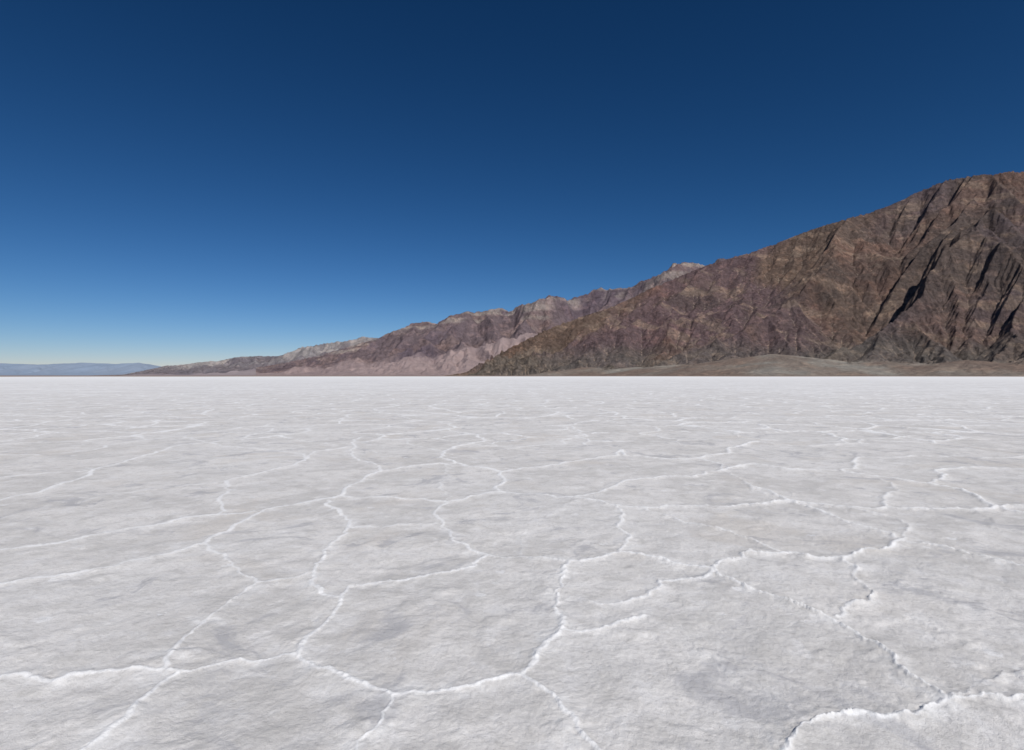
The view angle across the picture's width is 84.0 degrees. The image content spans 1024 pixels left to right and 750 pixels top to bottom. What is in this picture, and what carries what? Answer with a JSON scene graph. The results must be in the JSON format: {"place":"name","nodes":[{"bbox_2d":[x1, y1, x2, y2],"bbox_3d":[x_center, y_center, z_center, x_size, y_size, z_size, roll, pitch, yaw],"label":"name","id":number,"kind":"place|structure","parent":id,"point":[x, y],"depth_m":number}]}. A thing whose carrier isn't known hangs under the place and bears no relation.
{"place":"outdoors","nodes":[
{"label":"outdoors","id":0,"kind":"place"},
{"bbox_2d":[0,363,161,374],"bbox_3d":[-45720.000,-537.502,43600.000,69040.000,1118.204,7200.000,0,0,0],"label":"hazy distant mountain range","id":1,"kind":"structure","parent":0,"point":[71,369],"depth_m":43684.05},
{"bbox_2d":[122,336,377,375],"bbox_3d":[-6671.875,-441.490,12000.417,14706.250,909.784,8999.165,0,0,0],"label":"pale badland hills","id":2,"kind":"structure","parent":0,"point":[240,366],"depth_m":12168.88},
{"bbox_2d":[256,258,726,375],"bbox_3d":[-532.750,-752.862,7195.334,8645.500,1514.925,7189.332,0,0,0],"label":"desert mountain range","id":3,"kind":"structure","parent":0,"point":[466,341],"depth_m":6780.57},
{"bbox_2d":[0,375,1023,749],"bbox_3d":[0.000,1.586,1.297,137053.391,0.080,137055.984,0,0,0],"label":"salt flat ground","id":4,"kind":"structure","parent":0,"point":[510,563],"depth_m":4.83},
{"bbox_2d":[0,0,1023,365],"label":"sky","id":5,"kind":"structure","parent":0,"point":[182,182]},
{"bbox_2d":[445,171,1023,375],"bbox_3d":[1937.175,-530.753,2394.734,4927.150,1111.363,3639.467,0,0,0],"label":"rocky mountain","id":6,"kind":"structure","parent":0,"point":[927,282],"depth_m":2764.88}
]}

